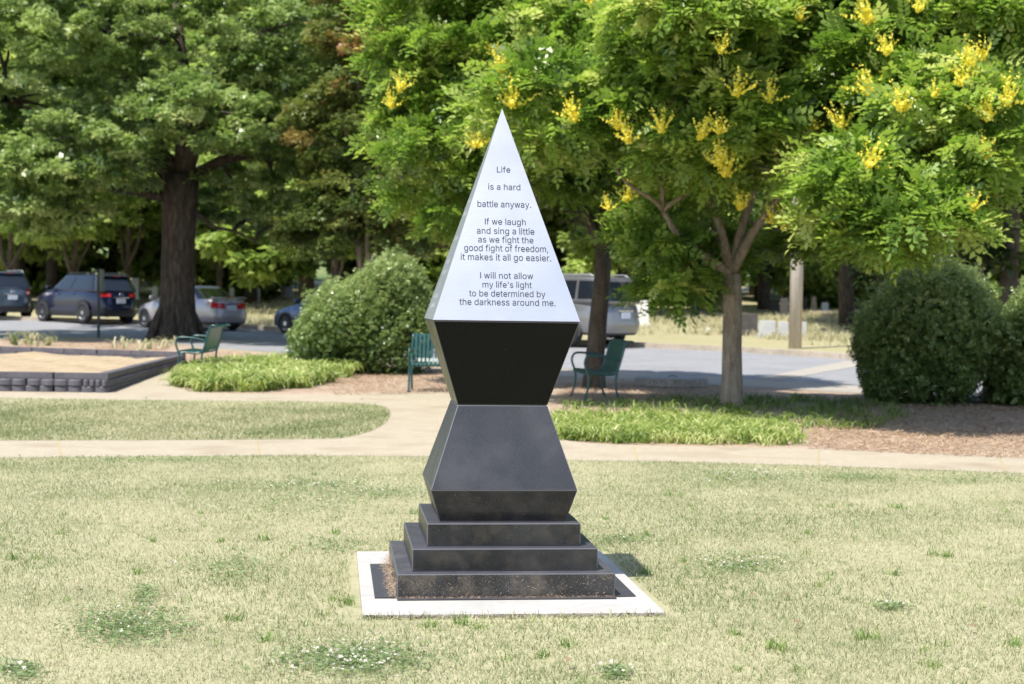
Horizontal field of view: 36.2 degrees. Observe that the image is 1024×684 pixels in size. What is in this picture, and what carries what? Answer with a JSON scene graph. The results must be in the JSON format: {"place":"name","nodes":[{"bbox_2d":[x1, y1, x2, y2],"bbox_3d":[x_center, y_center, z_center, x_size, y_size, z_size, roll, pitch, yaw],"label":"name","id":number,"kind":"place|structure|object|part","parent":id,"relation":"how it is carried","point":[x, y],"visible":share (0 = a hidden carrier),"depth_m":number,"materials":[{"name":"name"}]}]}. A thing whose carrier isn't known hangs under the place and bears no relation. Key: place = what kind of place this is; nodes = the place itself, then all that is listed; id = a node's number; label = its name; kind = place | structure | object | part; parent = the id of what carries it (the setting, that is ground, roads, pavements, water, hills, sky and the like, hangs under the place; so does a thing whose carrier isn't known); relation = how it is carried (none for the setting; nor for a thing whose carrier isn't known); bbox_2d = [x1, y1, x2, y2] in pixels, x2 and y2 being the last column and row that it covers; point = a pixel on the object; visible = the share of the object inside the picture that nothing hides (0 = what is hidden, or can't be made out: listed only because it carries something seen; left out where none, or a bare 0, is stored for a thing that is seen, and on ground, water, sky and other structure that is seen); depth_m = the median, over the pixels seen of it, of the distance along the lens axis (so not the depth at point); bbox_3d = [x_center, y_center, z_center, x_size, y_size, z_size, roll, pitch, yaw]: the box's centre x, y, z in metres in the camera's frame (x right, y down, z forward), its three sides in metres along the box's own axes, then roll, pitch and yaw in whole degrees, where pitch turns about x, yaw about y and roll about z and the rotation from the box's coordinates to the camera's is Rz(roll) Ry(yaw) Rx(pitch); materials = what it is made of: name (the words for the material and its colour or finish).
{"place":"outdoors","nodes":[
{"label":"outdoors","id":0,"kind":"place"},
{"bbox_2d":[0,397,391,440],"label":"lawn island","id":1,"kind":"structure","parent":0,"point":[244,404],"depth_m":18.81,"materials":[{"name":"plant"}]},
{"bbox_2d":[91,246,748,285],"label":"hillside","id":2,"kind":"structure","parent":0,"point":[321,274],"depth_m":139.67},
{"bbox_2d":[0,320,984,393],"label":"road","id":3,"kind":"structure","parent":0,"point":[684,362],"depth_m":37.63,"materials":[{"name":"grey asphalt"}]},
{"bbox_2d":[35,272,136,322],"bbox_3d":[-15.073,-1.569,55.478,4.605,1.751,2.120,2,2,44],"label":"parked suv","id":4,"kind":"object","parent":3,"relation":"on","point":[72,295],"visible":0.95,"depth_m":54.19,"materials":[{"name":"blue paint"}]},
{"bbox_3d":[-15.642,-2.072,54.960,1.215,0.405,0.160,2,2,44],"label":"side window","id":5,"kind":"part","parent":4,"relation":"part of","materials":[{"name":"blue glass"}]},
{"bbox_3d":[-14.801,-2.042,54.153,1.347,0.401,0.167,2,2,44],"label":"side window","id":6,"kind":"part","parent":4,"relation":"part of","materials":[{"name":"blue glass"}]},
{"bbox_3d":[-14.247,-2.018,53.674,0.172,0.397,0.381,0,2,-17],"label":"side window","id":7,"kind":"part","parent":4,"relation":"part of","materials":[{"name":"blue glass"}]},
{"bbox_3d":[-13.638,-1.984,54.086,0.391,0.423,1.535,2,2,44],"label":"rear window","id":8,"kind":"part","parent":4,"relation":"part of","materials":[{"name":"black glass"}]},
{"bbox_2d":[138,286,246,329],"bbox_3d":[-10.636,-1.152,51.984,2.040,1.434,4.810,-1,2,-44],"label":"parked saloon","id":9,"kind":"object","parent":3,"relation":"on","point":[216,305],"visible":0.62,"depth_m":50.48,"materials":[{"name":"grey paint"}]},
{"bbox_2d":[195,288,234,298],"bbox_3d":[-9.726,-1.571,51.036,1.450,0.348,0.692,-1,2,-44],"label":"rear window","id":10,"kind":"structure","parent":9,"relation":"in","point":[201,293],"depth_m":50.98,"materials":[{"name":"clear glass"}]},
{"bbox_2d":[274,292,353,333],"bbox_3d":[-5.359,-0.944,48.487,4.810,1.434,2.040,2,2,40],"label":"parked car","id":11,"kind":"object","parent":3,"relation":"on","point":[284,318],"visible":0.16,"depth_m":48.68,"materials":[{"name":"blue paint"}]},
{"bbox_2d":[563,274,640,346],"bbox_3d":[1.152,-0.890,42.983,5.189,1.931,2.240,2,2,44],"label":"parked suv","id":12,"kind":"object","parent":3,"relation":"on","point":[623,322],"visible":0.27,"depth_m":41.14,"materials":[{"name":"silver metal"}]},
{"bbox_3d":[1.318,-1.398,41.637,1.035,0.483,0.120,2,2,44],"label":"side window","id":13,"kind":"part","parent":12,"relation":"part of","materials":[{"name":"black glass"}]},
{"bbox_3d":[2.051,-1.365,40.992,0.790,0.487,0.187,2,2,33],"label":"side window","id":14,"kind":"part","parent":12,"relation":"part of","materials":[{"name":"black glass"}]},
{"bbox_3d":[2.850,-1.329,41.337,0.338,0.514,1.649,2,2,44],"label":"rear window","id":15,"kind":"part","parent":12,"relation":"part of","materials":[{"name":"black glass"}]},
{"bbox_2d":[758,361,855,379],"bbox_3d":[7.069,0.580,31.733,2.309,0.091,8.028,1,2,24],"label":"crossing strip","id":16,"kind":"object","parent":3,"relation":"on","point":[824,368],"visible":0.67,"depth_m":31.59,"materials":[{"name":"paint"}]},
{"bbox_2d":[0,452,1023,683],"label":"lawn","id":17,"kind":"structure","parent":0,"point":[354,589],"depth_m":8.14,"materials":[{"name":"plant"}]},
{"bbox_2d":[356,110,663,618],"bbox_3d":[-0.068,0.067,8.011,1.393,2.511,1.793,1,1,-7],"label":"monument","id":18,"kind":"object","parent":17,"relation":"on","point":[496,527],"visible":1,"depth_m":7.70,"materials":[{"name":"stone"}]},
{"bbox_2d":[0,454,1023,683],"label":"clover","id":19,"kind":"object","parent":17,"relation":"on","point":[345,652],"depth_m":6.99,"materials":[{"name":"green plant"}]},
{"bbox_2d":[2,396,1023,683],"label":"weeds","id":20,"kind":"object","parent":17,"relation":"on","point":[566,642],"visible":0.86,"depth_m":7.52,"materials":[{"name":"green plant"}]},
{"bbox_2d":[358,608,669,620],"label":"slab edge grass","id":21,"kind":"structure","parent":17,"relation":"on","point":[522,617],"depth_m":7.13,"materials":[{"name":"green plant"}]},
{"bbox_2d":[0,371,1023,472],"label":"path","id":22,"kind":"structure","parent":0,"point":[411,426],"depth_m":15.32,"materials":[{"name":"concrete"}]},
{"bbox_2d":[56,440,1006,470],"bbox_3d":[0.108,1.054,14.855,9.226,0.001,1.970,1,1,0],"label":"path joint","id":23,"kind":"object","parent":22,"relation":"on","point":[633,447],"visible":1,"depth_m":14.79,"materials":[{"name":"beige"}]},
{"bbox_2d":[0,280,1023,473],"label":"ground","id":24,"kind":"structure","parent":0,"point":[749,303],"depth_m":52.45,"materials":[{"name":"green plant"}]},
{"bbox_2d":[0,270,32,316],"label":"parked suv","id":25,"kind":"object","parent":24,"relation":"on","point":[15,293],"visible":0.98,"depth_m":56.32,"materials":[{"name":"blue paint"}]},
{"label":"rear window","id":26,"kind":"part","parent":25,"relation":"part of","materials":[{"name":"black glass"}]},
{"bbox_2d":[13,101,41,272],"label":"woodland tree","id":27,"kind":"object","parent":24,"relation":"on","point":[19,264],"depth_m":79.72,"materials":[{"name":"green plant"}]},
{"bbox_2d":[0,19,71,257],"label":"woodland tree","id":28,"kind":"object","parent":24,"relation":"on","point":[5,240],"visible":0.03,"depth_m":70.48,"materials":[{"name":"green plant"}]},
{"bbox_2d":[0,125,94,271],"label":"woodland tree","id":29,"kind":"object","parent":24,"relation":"on","point":[9,263],"visible":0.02,"depth_m":66.93,"materials":[{"name":"green plant"}]},
{"bbox_2d":[0,0,145,290],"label":"woodland tree","id":30,"kind":"object","parent":24,"relation":"on","point":[52,258],"visible":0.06,"depth_m":72.46,"materials":[{"name":"green plant"}]},
{"bbox_2d":[0,147,148,274],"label":"woodland tree","id":31,"kind":"object","parent":24,"relation":"on","point":[125,217],"visible":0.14,"depth_m":63.47,"materials":[{"name":"green plant"}]},
{"bbox_2d":[0,209,148,295],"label":"woodland tree","id":32,"kind":"object","parent":24,"relation":"on","point":[35,273],"visible":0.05,"depth_m":85.62,"materials":[{"name":"green plant"}]},
{"bbox_2d":[95,269,103,337],"bbox_3d":[-11.409,-1.037,43.279,0.236,1.954,0.192,1,1,0],"label":"street sign","id":33,"kind":"object","parent":24,"relation":"on","point":[100,280],"visible":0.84,"depth_m":43.25,"materials":[{"name":"grey metal"}]},
{"bbox_2d":[65,15,174,282],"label":"woodland tree","id":34,"kind":"object","parent":24,"relation":"on","point":[112,262],"visible":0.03,"depth_m":87.48,"materials":[{"name":"green plant"}]},
{"bbox_2d":[103,241,153,284],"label":"woodland tree","id":35,"kind":"object","parent":24,"relation":"on","point":[142,281],"depth_m":115.94,"materials":[{"name":"green plant"}]},
{"bbox_2d":[131,278,140,298],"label":"headstone","id":36,"kind":"object","parent":24,"relation":"on","point":[135,282],"visible":0.48,"depth_m":81.83,"materials":[{"name":"white stone"}]},
{"bbox_2d":[79,131,209,279],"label":"woodland tree","id":37,"kind":"object","parent":24,"relation":"on","point":[152,216],"visible":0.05,"depth_m":69.84,"materials":[{"name":"green plant"}]},
{"bbox_2d":[152,286,158,300],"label":"headstone","id":38,"kind":"object","parent":24,"relation":"on","point":[155,291],"visible":0.58,"depth_m":75.85,"materials":[{"name":"white stone"}]},
{"bbox_2d":[132,1,196,243],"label":"woodland tree","id":39,"kind":"object","parent":24,"relation":"on","point":[163,9],"visible":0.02,"depth_m":91.33,"materials":[{"name":"green plant"}]},
{"bbox_2d":[0,0,351,339],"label":"oak tree","id":40,"kind":"object","parent":24,"relation":"on","point":[44,189],"visible":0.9,"depth_m":40.90,"materials":[{"name":"green plant"}]},
{"bbox_2d":[129,0,223,285],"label":"woodland tree","id":41,"kind":"object","parent":24,"relation":"on","point":[186,31],"visible":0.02,"depth_m":81.25,"materials":[{"name":"green plant"}]},
{"bbox_2d":[124,227,298,299],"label":"woodland tree","id":42,"kind":"object","parent":24,"relation":"on","point":[205,275],"visible":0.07,"depth_m":83.88,"materials":[{"name":"green plant"}]},
{"bbox_2d":[160,154,266,288],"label":"woodland tree","id":43,"kind":"object","parent":24,"relation":"on","point":[202,229],"visible":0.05,"depth_m":69.98,"materials":[{"name":"green plant"}]},
{"bbox_2d":[167,23,267,303],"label":"woodland tree","id":44,"kind":"object","parent":24,"relation":"on","point":[198,40],"visible":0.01,"depth_m":77.64,"materials":[{"name":"green plant"}]},
{"bbox_2d":[229,287,234,296],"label":"headstone","id":45,"kind":"object","parent":24,"relation":"on","point":[231,291],"visible":0.45,"depth_m":77.84,"materials":[{"name":"white stone"}]},
{"bbox_2d":[257,287,260,301],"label":"headstone","id":46,"kind":"object","parent":24,"relation":"on","point":[258,294],"visible":0.5,"depth_m":79.84,"materials":[{"name":"grey stone"}]},
{"bbox_2d":[189,0,364,303],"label":"woodland tree","id":47,"kind":"object","parent":24,"relation":"on","point":[262,261],"visible":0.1,"depth_m":65.03,"materials":[{"name":"green plant"}]},
{"bbox_2d":[284,285,294,296],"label":"headstone","id":48,"kind":"object","parent":24,"relation":"on","point":[289,291],"visible":0.34,"depth_m":89.78,"materials":[{"name":"grey stone"}]},
{"bbox_2d":[266,176,400,282],"bbox_3d":[-6.688,-3.565,60.062,5.753,6.610,5.586,1,1,4],"label":"woodland tree","id":49,"kind":"object","parent":24,"relation":"on","point":[334,262],"visible":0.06,"depth_m":59.90,"materials":[{"name":"green plant"}]},
{"bbox_2d":[323,256,357,280],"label":"woodland tree","id":50,"kind":"object","parent":24,"relation":"on","point":[348,266],"visible":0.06,"depth_m":115.93,"materials":[{"name":"green plant"}]},
{"bbox_2d":[265,0,460,290],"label":"crape myrtle","id":51,"kind":"object","parent":24,"relation":"on","point":[332,209],"visible":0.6,"depth_m":38.97,"materials":[{"name":"green plant"}]},
{"bbox_2d":[329,19,442,263],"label":"woodland tree","id":52,"kind":"object","parent":24,"relation":"on","point":[354,248],"depth_m":94.37,"materials":[{"name":"green plant"}]},
{"bbox_2d":[354,229,448,300],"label":"woodland tree","id":53,"kind":"object","parent":24,"relation":"on","point":[434,267],"visible":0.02,"depth_m":79.79,"materials":[{"name":"green plant"}]},
{"bbox_2d":[0,316,854,359],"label":"kerb","id":54,"kind":"structure","parent":24,"relation":"on","point":[819,354],"depth_m":41.27,"materials":[{"name":"concrete"}]},
{"bbox_2d":[411,20,468,196],"bbox_3d":[-2.052,-9.496,62.270,9.506,18.266,9.078,2,2,43],"label":"woodland tree","id":55,"kind":"object","parent":24,"relation":"on","point":[431,159],"visible":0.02,"depth_m":61.02,"materials":[{"name":"green plant"}]},
{"bbox_2d":[0,338,1023,458],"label":"mulch bed","id":56,"kind":"object","parent":24,"relation":"on","point":[552,402],"visible":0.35,"depth_m":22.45,"materials":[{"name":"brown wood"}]},
{"bbox_2d":[4,331,62,346],"bbox_3d":[-11.680,-0.089,38.160,1.238,0.354,2.535,0,2,-32],"label":"ground cover","id":57,"kind":"object","parent":56,"relation":"on","point":[28,338],"visible":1,"depth_m":37.80,"materials":[{"name":"plant"}]},
{"bbox_2d":[0,346,187,392],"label":"raised bed","id":58,"kind":"object","parent":56,"relation":"on","point":[89,370],"visible":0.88,"depth_m":25.64,"materials":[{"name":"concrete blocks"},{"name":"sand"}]},
{"bbox_2d":[106,335,178,349],"bbox_3d":[-8.746,0.023,37.570,1.434,0.357,3.700,1,1,0],"label":"ground cover","id":59,"kind":"object","parent":56,"relation":"on","point":[125,344],"visible":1,"depth_m":36.75,"materials":[{"name":"plant"}]},
{"bbox_2d":[175,324,229,371],"bbox_3d":[-5.428,0.127,27.443,0.758,0.885,1.346,1,1,0],"label":"bench","id":60,"kind":"object","parent":56,"relation":"on","point":[213,336],"visible":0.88,"depth_m":27.22,"materials":[{"name":"green metal"}]},
{"bbox_2d":[158,350,348,391],"bbox_3d":[-4.234,0.503,26.910,3.225,0.504,7.788,1,1,0],"label":"ground cover","id":61,"kind":"object","parent":56,"relation":"on","point":[263,372],"visible":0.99,"depth_m":24.52,"materials":[{"name":"green plant"}]},
{"bbox_2d":[327,357,369,377],"bbox_3d":[-3.090,0.402,28.612,1.136,0.455,3.807,1,1,0],"label":"ground cover","id":62,"kind":"object","parent":56,"relation":"on","point":[350,372],"visible":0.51,"depth_m":27.10,"materials":[{"name":"green plant"}]},
{"bbox_2d":[281,240,434,374],"bbox_3d":[-2.717,-0.580,28.866,3.057,2.610,2.616,1,1,0],"label":"bush","id":63,"kind":"object","parent":56,"relation":"on","point":[378,324],"visible":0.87,"depth_m":28.14,"materials":[{"name":"green plant"}]},
{"bbox_2d":[406,333,439,391],"bbox_3d":[-0.779,0.320,24.039,1.596,0.885,0.758,1,1,2],"label":"bench","id":64,"kind":"object","parent":56,"relation":"on","point":[427,363],"visible":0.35,"depth_m":24.22,"materials":[{"name":"green metal"}]},
{"bbox_2d":[334,0,757,388],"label":"golden rain tree","id":65,"kind":"object","parent":56,"relation":"on","point":[456,79],"visible":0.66,"depth_m":23.76,"materials":[{"name":"green plant"}]},
{"bbox_2d":[569,338,633,402],"bbox_3d":[1.277,0.400,22.809,0.758,0.885,1.346,1,1,-6],"label":"bench","id":66,"kind":"object","parent":56,"relation":"on","point":[613,357],"visible":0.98,"depth_m":22.61,"materials":[{"name":"green metal"}]},
{"bbox_2d":[633,375,708,387],"bbox_3d":[2.659,0.637,26.197,1.273,0.182,1.273,1,1,0],"label":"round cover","id":67,"kind":"object","parent":56,"relation":"on","point":[677,381],"visible":0.98,"depth_m":25.72,"materials":[{"name":"concrete"}]},
{"bbox_2d":[549,406,817,446],"bbox_3d":[1.813,0.951,17.788,3.089,0.269,3.792,1,1,0],"label":"ground cover","id":68,"kind":"object","parent":56,"relation":"on","point":[621,426],"visible":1,"depth_m":16.81,"materials":[{"name":"green plant"}]},
{"bbox_2d":[557,391,908,430],"bbox_3d":[3.489,0.882,21.138,5.124,0.246,4.802,2,2,44],"label":"ground cover","id":69,"kind":"object","parent":56,"relation":"on","point":[822,403],"visible":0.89,"depth_m":21.01,"materials":[{"name":"green plant"}]},
{"bbox_2d":[577,0,1023,406],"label":"golden rain tree","id":70,"kind":"object","parent":56,"relation":"on","point":[913,141],"visible":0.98,"depth_m":18.71,"materials":[{"name":"green plant"}]},
{"bbox_2d":[846,246,1012,406],"bbox_3d":[6.232,-0.295,23.468,2.449,2.721,2.715,1,1,0],"label":"bush","id":71,"kind":"object","parent":56,"relation":"on","point":[947,356],"visible":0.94,"depth_m":22.74,"materials":[{"name":"green plant"}]},
{"bbox_2d":[978,276,1023,406],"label":"bush","id":72,"kind":"object","parent":56,"relation":"on","point":[1004,384],"visible":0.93,"depth_m":22.81,"materials":[{"name":"green plant"}]},
{"bbox_2d":[536,196,572,262],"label":"woodland tree","id":73,"kind":"object","parent":24,"relation":"on","point":[560,255],"visible":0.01,"depth_m":104.54,"materials":[{"name":"green plant"}]},
{"bbox_2d":[538,198,577,249],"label":"woodland tree","id":74,"kind":"object","parent":24,"relation":"on","point":[554,219],"visible":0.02,"depth_m":97.19,"materials":[{"name":"green plant"}]},
{"bbox_2d":[557,258,568,273],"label":"woodland tree","id":75,"kind":"object","parent":24,"relation":"on","point":[562,263],"depth_m":113.66,"materials":[{"name":"green plant"}]},
{"bbox_2d":[556,22,695,277],"bbox_3d":[5.073,-8.838,68.043,9.740,16.477,9.932,0,2,-35],"label":"woodland tree","id":76,"kind":"object","parent":24,"relation":"on","point":[577,239],"visible":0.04,"depth_m":64.50,"materials":[{"name":"green plant"}]},
{"bbox_2d":[244,297,1010,347],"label":"dry grass","id":77,"kind":"structure","parent":24,"relation":"on","point":[811,333],"depth_m":58.54,"materials":[{"name":"beige plant"}]},
{"bbox_2d":[561,194,719,303],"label":"woodland tree","id":78,"kind":"object","parent":24,"relation":"on","point":[575,265],"visible":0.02,"depth_m":84.24,"materials":[{"name":"green plant"}]},
{"bbox_2d":[636,300,649,325],"bbox_3d":[4.887,-1.054,59.184,0.664,1.036,0.375,1,1,0],"label":"headstone","id":79,"kind":"object","parent":24,"relation":"on","point":[642,319],"visible":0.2,"depth_m":59.06,"materials":[{"name":"white stone"}]},
{"bbox_2d":[653,136,791,312],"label":"woodland tree","id":80,"kind":"object","parent":24,"relation":"on","point":[762,201],"depth_m":70.35,"materials":[{"name":"green plant"}]},
{"bbox_2d":[708,241,753,295],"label":"woodland tree","id":81,"kind":"object","parent":24,"relation":"on","point":[751,290],"depth_m":108.62,"materials":[{"name":"brown plant"}]},
{"bbox_2d":[716,272,748,292],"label":"woodland tree","id":82,"kind":"object","parent":24,"relation":"on","point":[742,285],"depth_m":115.23,"materials":[{"name":"green plant"}]},
{"bbox_2d":[721,314,757,335],"bbox_3d":[7.835,-0.573,53.592,1.230,0.782,1.350,1,1,0],"label":"headstone","id":83,"kind":"object","parent":24,"relation":"on","point":[749,322],"visible":0.26,"depth_m":53.14,"materials":[{"name":"grey stone"}]},
{"bbox_2d":[754,240,758,300],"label":"woodland tree","id":84,"kind":"object","parent":24,"relation":"on","point":[755,292],"depth_m":95.73,"materials":[{"name":"brown plant"}]},
{"bbox_2d":[756,320,775,336],"bbox_3d":[8.462,-0.399,52.032,0.667,0.628,0.375,1,1,0],"label":"headstone","id":85,"kind":"object","parent":24,"relation":"on","point":[765,325],"visible":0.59,"depth_m":51.91,"materials":[{"name":"white stone"}]},
{"bbox_2d":[769,299,779,311],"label":"headstone","id":86,"kind":"object","parent":24,"relation":"on","point":[774,305],"visible":0.73,"depth_m":76.69,"materials":[{"name":"grey stone"}]},
{"bbox_2d":[559,369,1006,402],"bbox_3d":[5.091,0.765,26.190,14.746,0.132,2.587,2,2,40],"label":"gutter","id":87,"kind":"object","parent":24,"relation":"on","point":[713,380],"visible":0.37,"depth_m":27.08,"materials":[{"name":"concrete"}]},
{"bbox_2d":[778,322,788,336],"bbox_3d":[8.921,-0.363,51.604,0.386,0.601,0.375,1,1,0],"label":"headstone","id":88,"kind":"object","parent":24,"relation":"on","point":[783,327],"visible":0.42,"depth_m":51.48,"materials":[{"name":"white stone"}]},
{"bbox_2d":[779,298,788,317],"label":"headstone","id":89,"kind":"object","parent":24,"relation":"on","point":[783,306],"visible":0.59,"depth_m":69.09,"materials":[{"name":"grey stone"}]},
{"bbox_2d":[742,137,837,309],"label":"woodland tree","id":90,"kind":"object","parent":24,"relation":"on","point":[780,280],"visible":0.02,"depth_m":79.82,"materials":[{"name":"green plant"}]},
{"bbox_2d":[788,162,802,348],"bbox_3d":[7.806,-5.164,42.657,2.400,11.201,0.413,1,1,0],"label":"utility pole","id":91,"kind":"object","parent":24,"relation":"on","point":[795,309],"visible":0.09,"depth_m":42.65,"materials":[{"name":"brown wood"}]},
{"bbox_2d":[802,322,806,337],"bbox_3d":[9.524,-0.349,51.229,0.192,0.619,0.375,1,1,0],"label":"headstone","id":92,"kind":"object","parent":24,"relation":"on","point":[804,326],"visible":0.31,"depth_m":51.10,"materials":[{"name":"grey stone"}]},
{"bbox_2d":[802,297,807,310],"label":"headstone","id":93,"kind":"object","parent":24,"relation":"on","point":[804,305],"visible":0.41,"depth_m":77.30,"materials":[{"name":"grey stone"}]},
{"bbox_2d":[808,296,818,310],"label":"headstone","id":94,"kind":"object","parent":24,"relation":"on","point":[813,306],"visible":0.72,"depth_m":76.54,"materials":[{"name":"grey stone"}]},
{"bbox_2d":[802,311,834,315],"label":"dry grass","id":95,"kind":"structure","parent":24,"relation":"on","point":[814,312],"depth_m":72.79,"materials":[{"name":"beige plant"}]},
{"bbox_2d":[755,263,891,307],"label":"woodland tree","id":96,"kind":"object","parent":24,"relation":"on","point":[818,288],"visible":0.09,"depth_m":83.92,"materials":[{"name":"green plant"}]},
{"bbox_2d":[759,60,889,327],"bbox_3d":[12.804,-10.261,60.002,9.921,20.516,11.388,1,2,15],"label":"woodland tree","id":97,"kind":"object","parent":24,"relation":"on","point":[846,286],"depth_m":59.70,"materials":[{"name":"brown plant"}]},
{"bbox_2d":[820,302,828,311],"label":"headstone","id":98,"kind":"object","parent":24,"relation":"on","point":[824,305],"visible":0.78,"depth_m":77.74,"materials":[{"name":"white stone"}]},
{"bbox_2d":[809,259,882,286],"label":"woodland tree","id":99,"kind":"object","parent":24,"relation":"on","point":[837,269],"depth_m":70.04,"materials":[{"name":"green plant"}]},
{"bbox_2d":[827,52,961,284],"bbox_3d":[14.078,-10.364,51.606,12.058,21.723,10.504,1,2,20],"label":"woodland tree","id":100,"kind":"object","parent":24,"relation":"on","point":[864,275],"depth_m":53.73,"materials":[{"name":"green plant"}]},
{"bbox_2d":[866,35,1023,312],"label":"woodland tree","id":101,"kind":"object","parent":24,"relation":"on","point":[1009,259],"visible":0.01,"depth_m":45.71,"materials":[{"name":"green plant"}]},
{"bbox_2d":[955,216,1023,299],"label":"woodland tree","id":102,"kind":"object","parent":24,"relation":"on","point":[995,277],"visible":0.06,"depth_m":85.19,"materials":[{"name":"green plant"}]}
]}

